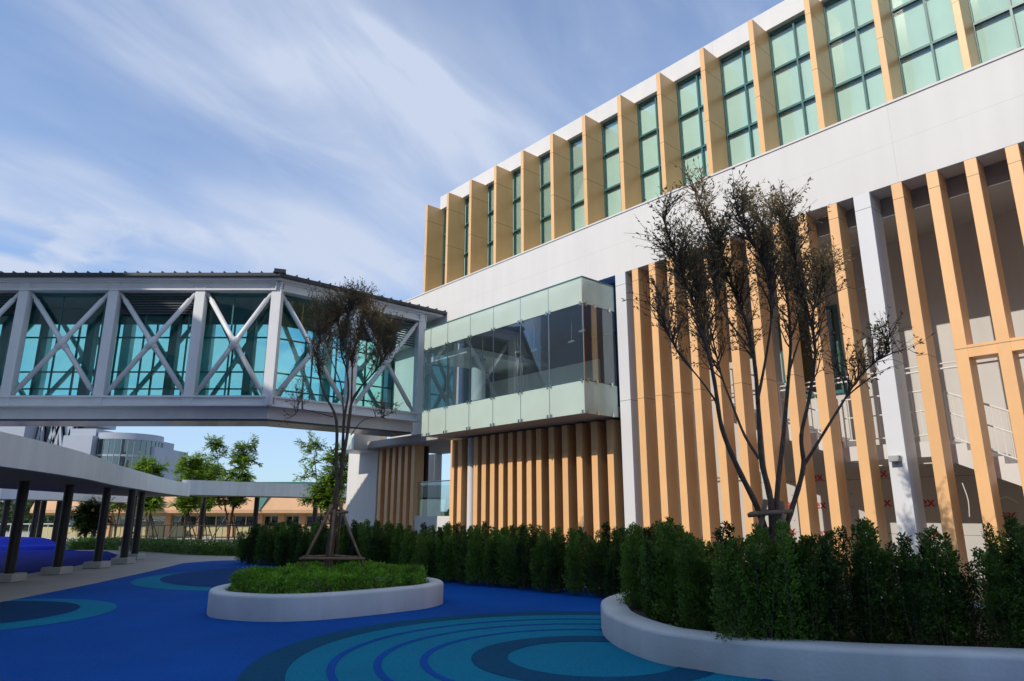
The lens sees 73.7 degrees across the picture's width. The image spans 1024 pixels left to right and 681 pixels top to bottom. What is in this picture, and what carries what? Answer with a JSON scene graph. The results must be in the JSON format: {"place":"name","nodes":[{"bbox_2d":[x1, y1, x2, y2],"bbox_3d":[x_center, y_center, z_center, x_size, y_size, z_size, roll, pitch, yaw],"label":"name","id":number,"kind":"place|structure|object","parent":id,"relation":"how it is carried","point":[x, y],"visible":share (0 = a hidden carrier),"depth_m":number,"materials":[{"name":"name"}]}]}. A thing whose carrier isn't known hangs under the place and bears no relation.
{"place":"outdoors","nodes":[
{"label":"outdoors","id":0,"kind":"place"},
{"bbox_2d":[68,495,118,537],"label":"sapling tree","id":1,"kind":"object","parent":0,"point":[85,519],"visible":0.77,"depth_m":42.01,"materials":[{"name":"green plant"}]},
{"bbox_2d":[30,482,345,536],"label":"orange pavilion","id":2,"kind":"structure","parent":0,"point":[275,510],"depth_m":50.17,"materials":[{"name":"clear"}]},
{"bbox_2d":[234,531,246,561],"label":"hedge shrub","id":3,"kind":"object","parent":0,"point":[240,541],"visible":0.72,"depth_m":23.86,"materials":[{"name":"green plant"}]},
{"bbox_2d":[243,526,259,563],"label":"hedge shrub","id":4,"kind":"object","parent":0,"point":[251,545],"visible":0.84,"depth_m":23.21,"materials":[{"name":"green plant"}]},
{"bbox_2d":[253,524,269,563],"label":"hedge shrub","id":5,"kind":"object","parent":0,"point":[261,545],"visible":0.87,"depth_m":22.95,"materials":[{"name":"green plant"}]},
{"bbox_2d":[265,527,287,564],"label":"hedge shrub","id":6,"kind":"object","parent":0,"point":[271,541],"visible":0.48,"depth_m":22.64,"materials":[{"name":"green plant"}]},
{"bbox_2d":[0,0,783,511],"label":"sky","id":7,"kind":"structure","parent":0,"point":[314,140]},
{"bbox_2d":[430,527,451,580],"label":"hedge shrub","id":8,"kind":"object","parent":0,"point":[439,535],"visible":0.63,"depth_m":17.40,"materials":[{"name":"green plant"}]},
{"bbox_2d":[0,431,983,601],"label":"walkway","id":9,"kind":"structure","parent":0,"point":[27,464],"depth_m":19.27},
{"bbox_2d":[0,550,116,573],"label":"rubber surface","id":10,"kind":"object","parent":9,"relation":"on","point":[31,561],"visible":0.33,"depth_m":26.10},
{"bbox_2d":[0,537,66,550],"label":"play mound","id":11,"kind":"object","parent":10,"relation":"on","point":[32,543],"visible":0.64,"depth_m":32.59,"materials":[{"name":"rubber"}]},
{"bbox_2d":[0,488,127,542],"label":"walkway canopy","id":12,"kind":"object","parent":9,"relation":"on","point":[39,498],"visible":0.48,"depth_m":38.74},
{"bbox_2d":[125,451,171,538],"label":"sapling tree","id":13,"kind":"object","parent":9,"relation":"on","point":[152,504],"visible":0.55,"depth_m":42.75,"materials":[{"name":"green plant"}]},
{"bbox_2d":[65,536,237,555],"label":"hedge","id":14,"kind":"object","parent":9,"relation":"on","point":[200,547],"visible":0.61,"depth_m":30.01,"materials":[{"name":"green plant"}]},
{"bbox_2d":[93,524,249,540],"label":"metal fence","id":15,"kind":"object","parent":9,"relation":"on","point":[183,530],"visible":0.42,"depth_m":40.17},
{"bbox_2d":[167,448,215,538],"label":"sapling tree","id":16,"kind":"object","parent":9,"relation":"on","point":[187,467],"visible":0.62,"depth_m":40.70,"materials":[{"name":"green plant"}]},
{"bbox_2d":[197,462,224,518],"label":"sapling tree","id":17,"kind":"object","parent":9,"relation":"on","point":[208,508],"visible":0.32,"depth_m":44.69,"materials":[{"name":"green plant"}]},
{"bbox_2d":[202,433,263,539],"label":"sapling tree","id":18,"kind":"object","parent":9,"relation":"on","point":[242,460],"visible":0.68,"depth_m":41.19,"materials":[{"name":"green plant"}]},
{"bbox_2d":[182,480,346,540],"bbox_3d":[-14.954,10.785,42.718,5.444,3.440,13.298,-14,-20,43],"label":"walkway canopy","id":19,"kind":"object","parent":9,"relation":"on","point":[256,490],"visible":0.59,"depth_m":39.93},
{"bbox_2d":[0,560,612,680],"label":"rubber surface","id":20,"kind":"object","parent":9,"relation":"on","point":[138,633],"visible":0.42,"depth_m":9.98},
{"bbox_2d":[0,601,79,622],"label":"rubber marking","id":21,"kind":"object","parent":20,"relation":"on","point":[12,611],"visible":1,"depth_m":12.11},
{"bbox_2d":[0,599,116,629],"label":"rubber marking","id":22,"kind":"object","parent":20,"relation":"on","point":[88,608],"visible":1,"depth_m":11.65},
{"bbox_2d":[131,572,212,590],"bbox_3d":[-6.350,6.399,18.494,7.000,0.001,7.000,0,-14,0],"label":"rubber marking","id":23,"kind":"object","parent":20,"relation":"on","point":[152,582],"visible":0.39,"depth_m":16.22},
{"bbox_2d":[160,565,430,586],"bbox_3d":[-5.750,6.592,19.270,7.500,0.001,7.500,0,-14,0],"label":"rubber marking","id":24,"kind":"object","parent":20,"relation":"on","point":[211,578],"visible":0.35,"depth_m":18.21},
{"bbox_2d":[272,521,290,565],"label":"hedge shrub","id":25,"kind":"object","parent":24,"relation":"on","point":[283,529],"visible":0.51,"depth_m":22.31,"materials":[{"name":"green plant"}]},
{"bbox_2d":[277,531,290,566],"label":"hedge shrub","id":26,"kind":"object","parent":24,"relation":"on","point":[284,545],"visible":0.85,"depth_m":22.00,"materials":[{"name":"green plant"}]},
{"bbox_2d":[285,526,305,566],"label":"hedge shrub","id":27,"kind":"object","parent":24,"relation":"on","point":[292,550],"visible":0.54,"depth_m":21.55,"materials":[{"name":"green plant"}]},
{"bbox_2d":[293,522,319,564],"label":"hedge shrub","id":28,"kind":"object","parent":24,"relation":"on","point":[303,547],"visible":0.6,"depth_m":21.27,"materials":[{"name":"green plant"}]},
{"bbox_2d":[342,519,359,566],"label":"hedge shrub","id":29,"kind":"object","parent":24,"relation":"on","point":[351,547],"visible":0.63,"depth_m":19.78,"materials":[{"name":"green plant"}]},
{"bbox_2d":[363,520,382,561],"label":"hedge shrub","id":30,"kind":"object","parent":24,"relation":"on","point":[377,529],"visible":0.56,"depth_m":19.03,"materials":[{"name":"green plant"}]},
{"bbox_2d":[371,534,389,564],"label":"hedge shrub","id":31,"kind":"object","parent":24,"relation":"on","point":[382,549],"visible":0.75,"depth_m":18.73,"materials":[{"name":"green plant"}]},
{"bbox_2d":[389,525,409,564],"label":"hedge shrub","id":32,"kind":"object","parent":24,"relation":"on","point":[396,550],"visible":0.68,"depth_m":18.43,"materials":[{"name":"green plant"}]},
{"bbox_2d":[398,530,417,566],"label":"hedge shrub","id":33,"kind":"object","parent":24,"relation":"on","point":[408,544],"visible":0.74,"depth_m":18.03,"materials":[{"name":"green plant"}]},
{"bbox_2d":[207,577,443,621],"bbox_3d":[-3.342,4.739,12.747,4.044,0.394,3.983,0,-14,0],"label":"raised planter","id":34,"kind":"object","parent":20,"relation":"on","point":[224,603],"visible":0.72,"depth_m":11.20,"materials":[{"name":"grey paint"}]},
{"bbox_2d":[228,559,428,593],"bbox_3d":[-3.483,4.423,12.896,3.801,0.473,2.946,12,-18,-39],"label":"ground cover","id":35,"kind":"object","parent":34,"relation":"on","point":[276,577],"visible":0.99,"depth_m":12.01,"materials":[{"name":"green plant"}]},
{"bbox_2d":[299,502,364,565],"bbox_3d":[-3.369,3.837,13.539,1.208,1.233,1.506,0,-14,0],"label":"tree stake","id":36,"kind":"object","parent":35,"relation":"on","point":[341,511],"visible":0.98,"depth_m":13.11,"materials":[{"name":"brown wood"}]},
{"bbox_2d":[278,276,408,567],"bbox_3d":[-3.561,1.521,14.013,2.863,6.319,2.277,0,-14,0],"label":"multi stem tree","id":37,"kind":"object","parent":34,"relation":"in","point":[380,337],"visible":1,"depth_m":14.12,"materials":[{"name":"brown plant"}]},
{"bbox_2d":[237,611,600,680],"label":"rubber marking","id":38,"kind":"object","parent":20,"relation":"on","point":[274,665],"visible":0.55,"depth_m":8.95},
{"bbox_2d":[410,530,429,574],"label":"hedge shrub","id":39,"kind":"object","parent":20,"relation":"on","point":[422,552],"visible":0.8,"depth_m":17.66,"materials":[{"name":"green plant"}]},
{"bbox_2d":[434,535,458,581],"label":"hedge shrub","id":40,"kind":"object","parent":20,"relation":"on","point":[448,562],"visible":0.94,"depth_m":17.12,"materials":[{"name":"green plant"}]},
{"bbox_2d":[452,529,470,583],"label":"hedge shrub","id":41,"kind":"object","parent":20,"relation":"on","point":[461,560],"visible":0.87,"depth_m":16.66,"materials":[{"name":"green plant"}]},
{"bbox_2d":[326,618,600,680],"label":"rubber marking","id":42,"kind":"object","parent":20,"relation":"on","point":[330,672],"visible":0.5,"depth_m":8.77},
{"bbox_2d":[464,526,486,584],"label":"hedge shrub","id":43,"kind":"object","parent":20,"relation":"on","point":[472,553],"visible":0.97,"depth_m":16.36,"materials":[{"name":"green plant"}]},
{"bbox_2d":[373,623,597,680],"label":"rubber marking","id":44,"kind":"object","parent":20,"relation":"on","point":[379,672],"visible":0.52,"depth_m":8.64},
{"bbox_2d":[482,537,503,585],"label":"hedge shrub","id":45,"kind":"object","parent":20,"relation":"on","point":[490,552],"visible":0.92,"depth_m":16.02,"materials":[{"name":"green plant"}]},
{"bbox_2d":[491,526,520,586],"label":"hedge shrub","id":46,"kind":"object","parent":20,"relation":"on","point":[507,560],"visible":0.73,"depth_m":15.90,"materials":[{"name":"green plant"}]},
{"bbox_2d":[508,524,532,588],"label":"hedge shrub","id":47,"kind":"object","parent":20,"relation":"on","point":[522,564],"visible":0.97,"depth_m":15.45,"materials":[{"name":"green plant"}]},
{"bbox_2d":[285,615,777,680],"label":"rubber marking","id":48,"kind":"object","parent":20,"relation":"on","point":[453,661],"visible":0.55,"depth_m":8.17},
{"bbox_2d":[526,529,543,586],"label":"hedge shrub","id":49,"kind":"object","parent":20,"relation":"on","point":[532,543],"visible":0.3,"depth_m":15.88,"materials":[{"name":"green plant"}]},
{"bbox_2d":[528,526,563,590],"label":"hedge shrub","id":50,"kind":"object","parent":20,"relation":"on","point":[538,552],"visible":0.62,"depth_m":15.07,"materials":[{"name":"green plant"}]},
{"bbox_2d":[540,528,571,591],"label":"hedge shrub","id":51,"kind":"object","parent":20,"relation":"on","point":[556,573],"visible":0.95,"depth_m":14.81,"materials":[{"name":"green plant"}]},
{"bbox_2d":[562,528,586,594],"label":"hedge shrub","id":52,"kind":"object","parent":20,"relation":"on","point":[575,574],"visible":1,"depth_m":14.34,"materials":[{"name":"green plant"}]},
{"bbox_2d":[471,636,714,680],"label":"rubber marking","id":53,"kind":"object","parent":20,"relation":"on","point":[493,658],"visible":0.67,"depth_m":7.42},
{"bbox_2d":[577,526,610,595],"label":"hedge shrub","id":54,"kind":"object","parent":20,"relation":"on","point":[598,569],"visible":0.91,"depth_m":14.11,"materials":[{"name":"green plant"}]},
{"bbox_2d":[420,629,771,680],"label":"rubber marking","id":55,"kind":"object","parent":20,"relation":"on","point":[425,666],"visible":0.56,"depth_m":8.33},
{"bbox_2d":[599,521,618,591],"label":"hedge shrub","id":56,"kind":"object","parent":20,"relation":"on","point":[608,536],"visible":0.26,"depth_m":14.76,"materials":[{"name":"green plant"}]},
{"bbox_2d":[602,545,625,596],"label":"hedge shrub","id":57,"kind":"object","parent":20,"relation":"on","point":[612,563],"visible":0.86,"depth_m":13.55,"materials":[{"name":"green plant"}]},
{"bbox_2d":[608,526,627,591],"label":"hedge shrub","id":58,"kind":"object","parent":20,"relation":"on","point":[619,539],"visible":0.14,"depth_m":14.31,"materials":[{"name":"green plant"}]},
{"bbox_2d":[601,592,1023,680],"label":"raised planter","id":59,"kind":"object","parent":20,"relation":"on","point":[638,632],"visible":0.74,"depth_m":6.96,"materials":[{"name":"grey paint"}]},
{"bbox_2d":[616,521,645,608],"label":"hedge shrub","id":60,"kind":"object","parent":59,"relation":"on","point":[629,570],"visible":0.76,"depth_m":10.26,"materials":[{"name":"green plant"}]},
{"bbox_2d":[631,551,647,610],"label":"hedge shrub","id":61,"kind":"object","parent":59,"relation":"on","point":[638,585],"visible":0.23,"depth_m":9.94,"materials":[{"name":"green plant"}]},
{"bbox_2d":[637,540,655,615],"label":"hedge shrub","id":62,"kind":"object","parent":59,"relation":"on","point":[644,583],"visible":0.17,"depth_m":9.42,"materials":[{"name":"green plant"}]},
{"bbox_2d":[639,532,669,620],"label":"hedge shrub","id":63,"kind":"object","parent":59,"relation":"on","point":[647,549],"visible":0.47,"depth_m":9.02,"materials":[{"name":"green plant"}]},
{"bbox_2d":[646,519,689,623],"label":"hedge shrub","id":64,"kind":"object","parent":59,"relation":"on","point":[664,543],"visible":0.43,"depth_m":8.87,"materials":[{"name":"green plant"}]},
{"bbox_2d":[659,546,691,624],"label":"hedge shrub","id":65,"kind":"object","parent":59,"relation":"on","point":[672,576],"visible":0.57,"depth_m":8.61,"materials":[{"name":"green plant"}]},
{"bbox_2d":[668,532,713,630],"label":"hedge shrub","id":66,"kind":"object","parent":59,"relation":"on","point":[689,551],"visible":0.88,"depth_m":8.15,"materials":[{"name":"green plant"}]},
{"bbox_2d":[686,539,721,631],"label":"hedge shrub","id":67,"kind":"object","parent":59,"relation":"on","point":[701,552],"visible":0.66,"depth_m":8.07,"materials":[{"name":"green plant"}]},
{"bbox_2d":[699,554,735,631],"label":"hedge shrub","id":68,"kind":"object","parent":59,"relation":"on","point":[711,558],"visible":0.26,"depth_m":8.08,"materials":[{"name":"green plant"}]},
{"bbox_2d":[711,521,742,622],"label":"hedge shrub","id":69,"kind":"object","parent":59,"relation":"on","point":[719,532],"visible":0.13,"depth_m":8.71,"materials":[{"name":"green plant"}]},
{"bbox_2d":[707,535,763,640],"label":"hedge shrub","id":70,"kind":"object","parent":59,"relation":"on","point":[732,592],"visible":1,"depth_m":7.45,"materials":[{"name":"green plant"}]},
{"bbox_2d":[740,522,793,640],"bbox_3d":[2.750,2.676,7.569,0.531,1.269,0.715,0,-14,-2],"label":"hedge shrub","id":71,"kind":"object","parent":59,"relation":"on","point":[761,589],"visible":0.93,"depth_m":7.41,"materials":[{"name":"green plant"}]},
{"bbox_2d":[740,498,793,619],"bbox_3d":[3.074,2.638,7.995,0.904,1.559,0.463,3,-15,-11],"label":"tree stake","id":72,"kind":"object","parent":59,"relation":"on","point":[782,511],"visible":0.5,"depth_m":7.98,"materials":[{"name":"brown wood"}]},
{"bbox_2d":[621,155,934,600],"bbox_3d":[3.122,0.333,8.739,3.595,6.314,2.311,0,-14,0],"label":"multi stem tree","id":73,"kind":"object","parent":59,"relation":"in","point":[691,283],"visible":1,"depth_m":8.54,"materials":[{"name":"brown plant"}]},
{"bbox_2d":[759,519,814,640],"bbox_3d":[2.972,2.623,7.455,0.514,1.314,0.518,-3,-14,10],"label":"hedge shrub","id":74,"kind":"object","parent":59,"relation":"on","point":[785,571],"visible":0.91,"depth_m":7.38,"materials":[{"name":"green plant"}]},
{"bbox_2d":[775,545,812,639],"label":"hedge shrub","id":75,"kind":"object","parent":59,"relation":"on","point":[798,568],"visible":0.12,"depth_m":7.45,"materials":[{"name":"green plant"}]},
{"bbox_2d":[781,532,838,640],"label":"hedge shrub","id":76,"kind":"object","parent":59,"relation":"on","point":[807,570],"visible":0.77,"depth_m":7.38,"materials":[{"name":"green plant"}]},
{"bbox_2d":[811,536,858,641],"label":"hedge shrub","id":77,"kind":"object","parent":59,"relation":"on","point":[834,575],"visible":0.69,"depth_m":7.37,"materials":[{"name":"green plant"}]},
{"bbox_2d":[816,527,857,634],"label":"hedge shrub","id":78,"kind":"object","parent":59,"relation":"on","point":[831,538],"visible":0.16,"depth_m":8.01,"materials":[{"name":"green plant"}]},
{"bbox_2d":[840,548,885,643],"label":"hedge shrub","id":79,"kind":"object","parent":59,"relation":"on","point":[859,591],"visible":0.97,"depth_m":7.35,"materials":[{"name":"green plant"}]},
{"bbox_2d":[838,518,892,632],"bbox_3d":[4.099,2.733,7.915,0.543,1.327,0.548,3,-15,-12],"label":"hedge shrub","id":80,"kind":"object","parent":59,"relation":"on","point":[845,538],"visible":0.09,"depth_m":8.06,"materials":[{"name":"green plant"}]},
{"bbox_2d":[849,517,908,643],"bbox_3d":[3.981,2.615,7.481,0.588,1.341,0.622,5,-15,-17],"label":"hedge shrub","id":81,"kind":"object","parent":59,"relation":"on","point":[878,560],"visible":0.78,"depth_m":7.37,"materials":[{"name":"green plant"}]},
{"bbox_2d":[884,532,942,645],"bbox_3d":[4.234,2.647,7.290,0.480,1.184,0.476,3,-15,-11],"label":"hedge shrub","id":82,"kind":"object","parent":59,"relation":"on","point":[911,575],"visible":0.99,"depth_m":7.22,"materials":[{"name":"green plant"}]},
{"bbox_2d":[910,524,979,645],"bbox_3d":[4.577,2.631,7.383,0.610,1.261,0.645,8,-16,-28],"label":"hedge shrub","id":83,"kind":"object","parent":59,"relation":"on","point":[931,551],"visible":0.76,"depth_m":7.27,"materials":[{"name":"green plant"}]},
{"bbox_2d":[918,545,991,646],"bbox_3d":[4.753,2.722,7.294,0.581,1.043,0.432,-2,-14,9],"label":"hedge shrub","id":84,"kind":"object","parent":59,"relation":"on","point":[968,585],"visible":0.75,"depth_m":7.22,"materials":[{"name":"green plant"}]},
{"bbox_2d":[970,538,1023,647],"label":"hedge shrub","id":85,"kind":"object","parent":59,"relation":"on","point":[999,587],"visible":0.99,"depth_m":7.10,"materials":[{"name":"green plant"}]},
{"bbox_2d":[971,549,1022,639],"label":"hedge shrub","id":86,"kind":"object","parent":59,"relation":"on","point":[983,585],"visible":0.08,"depth_m":7.78,"materials":[{"name":"green plant"}]},
{"bbox_2d":[981,514,1023,645],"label":"hedge shrub","id":87,"kind":"object","parent":59,"relation":"on","point":[1014,551],"visible":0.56,"depth_m":7.25,"materials":[{"name":"green plant"}]},
{"bbox_2d":[292,430,348,522],"bbox_3d":[-10.669,8.264,39.082,4.103,6.588,3.252,0,-14,0],"label":"sapling tree","id":88,"kind":"object","parent":9,"relation":"on","point":[321,495],"visible":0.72,"depth_m":38.76,"materials":[{"name":"green plant"}]},
{"bbox_2d":[338,0,1023,597],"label":"school building","id":89,"kind":"structure","parent":0,"point":[564,388],"depth_m":16.92,"materials":[{"name":"paint"}]},
{"bbox_2d":[0,268,446,436],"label":"skybridge","id":90,"kind":"object","parent":89,"relation":"attached to","point":[201,305],"visible":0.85,"depth_m":21.45,"materials":[{"name":"silver metal"}]},
{"bbox_2d":[423,361,445,409],"bbox_3d":[-2.986,1.973,26.030,0.049,2.500,1.500,12,-19,-40],"label":"landing door","id":91,"kind":"structure","parent":89,"relation":"in","point":[437,378],"depth_m":25.98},
{"bbox_2d":[443,201,465,284],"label":"window","id":92,"kind":"structure","parent":89,"relation":"in","point":[465,201],"depth_m":27.53,"materials":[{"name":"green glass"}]},
{"bbox_2d":[465,188,488,275],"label":"window","id":93,"kind":"structure","parent":89,"relation":"in","point":[467,199],"depth_m":26.60,"materials":[{"name":"green glass"}]},
{"bbox_2d":[488,175,513,265],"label":"window","id":94,"kind":"structure","parent":89,"relation":"in","point":[491,190],"depth_m":25.54,"materials":[{"name":"green glass"}]},
{"bbox_2d":[514,160,541,254],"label":"window","id":95,"kind":"structure","parent":89,"relation":"in","point":[517,174],"depth_m":24.51,"materials":[{"name":"green glass"}]},
{"bbox_2d":[541,145,571,243],"bbox_3d":[1.488,-4.717,23.112,0.130,3.770,1.424,12,-19,-40],"label":"window","id":96,"kind":"structure","parent":89,"relation":"in","point":[545,160],"depth_m":23.46,"materials":[{"name":"green glass"}]},
{"bbox_2d":[570,127,605,231],"bbox_3d":[2.436,-4.979,22.081,0.130,3.770,1.424,12,-19,-40],"label":"window","id":97,"kind":"structure","parent":89,"relation":"in","point":[576,145],"depth_m":22.42,"materials":[{"name":"green glass"}]},
{"bbox_2d":[603,108,642,217],"bbox_3d":[3.383,-5.242,21.047,0.130,3.770,1.424,12,-19,-40],"label":"window","id":98,"kind":"structure","parent":89,"relation":"in","point":[613,204],"depth_m":21.41,"materials":[{"name":"green glass"}]},
{"bbox_2d":[638,87,683,201],"bbox_3d":[4.331,-5.505,20.011,0.130,3.770,1.424,12,-19,-40],"label":"window","id":99,"kind":"structure","parent":89,"relation":"in","point":[650,153],"depth_m":20.33,"materials":[{"name":"green glass"}]},
{"bbox_2d":[677,63,729,184],"bbox_3d":[5.278,-5.769,18.976,0.130,3.770,1.424,12,-19,-40],"label":"window","id":100,"kind":"structure","parent":89,"relation":"in","point":[692,131],"depth_m":19.29,"materials":[{"name":"green glass"}]},
{"bbox_2d":[721,37,779,166],"bbox_3d":[6.225,-6.031,17.943,0.130,3.770,1.424,12,-19,-40],"label":"window","id":101,"kind":"structure","parent":89,"relation":"in","point":[738,118],"depth_m":18.21,"materials":[{"name":"green glass"}]},
{"bbox_2d":[769,14,818,145],"bbox_3d":[7.172,-6.294,16.910,0.130,3.770,1.424,12,-19,-40],"label":"window","id":102,"kind":"structure","parent":89,"relation":"in","point":[788,85],"depth_m":17.15,"materials":[{"name":"green glass"}]},
{"bbox_2d":[777,304,846,397],"bbox_3d":[7.847,0.331,17.949,0.075,2.300,1.600,12,-19,-40],"label":"hall window","id":103,"kind":"structure","parent":89,"relation":"in","point":[807,362],"depth_m":17.68,"materials":[{"name":"teal glass"}]},
{"bbox_2d":[823,0,885,121],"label":"window","id":104,"kind":"structure","parent":89,"relation":"in","point":[846,60],"depth_m":16.05,"materials":[{"name":"green glass"}]},
{"bbox_2d":[889,0,963,94],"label":"window","id":105,"kind":"structure","parent":89,"relation":"in","point":[914,32],"depth_m":14.88,"materials":[{"name":"green glass"}]},
{"bbox_2d":[968,0,1023,63],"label":"window","id":106,"kind":"structure","parent":89,"relation":"in","point":[1001,36],"depth_m":13.87,"materials":[{"name":"green glass"}]},
{"label":"ground","id":107,"kind":"structure","parent":0,"visible":0},
{"bbox_2d":[0,426,187,511],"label":"round office","id":108,"kind":"structure","parent":107,"relation":"on","point":[119,448],"depth_m":94.01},
{"bbox_2d":[0,480,448,530],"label":"distant trees","id":109,"kind":"object","parent":107,"relation":"on","point":[28,518],"visible":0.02,"depth_m":67.54,"materials":[{"name":"green plant"}]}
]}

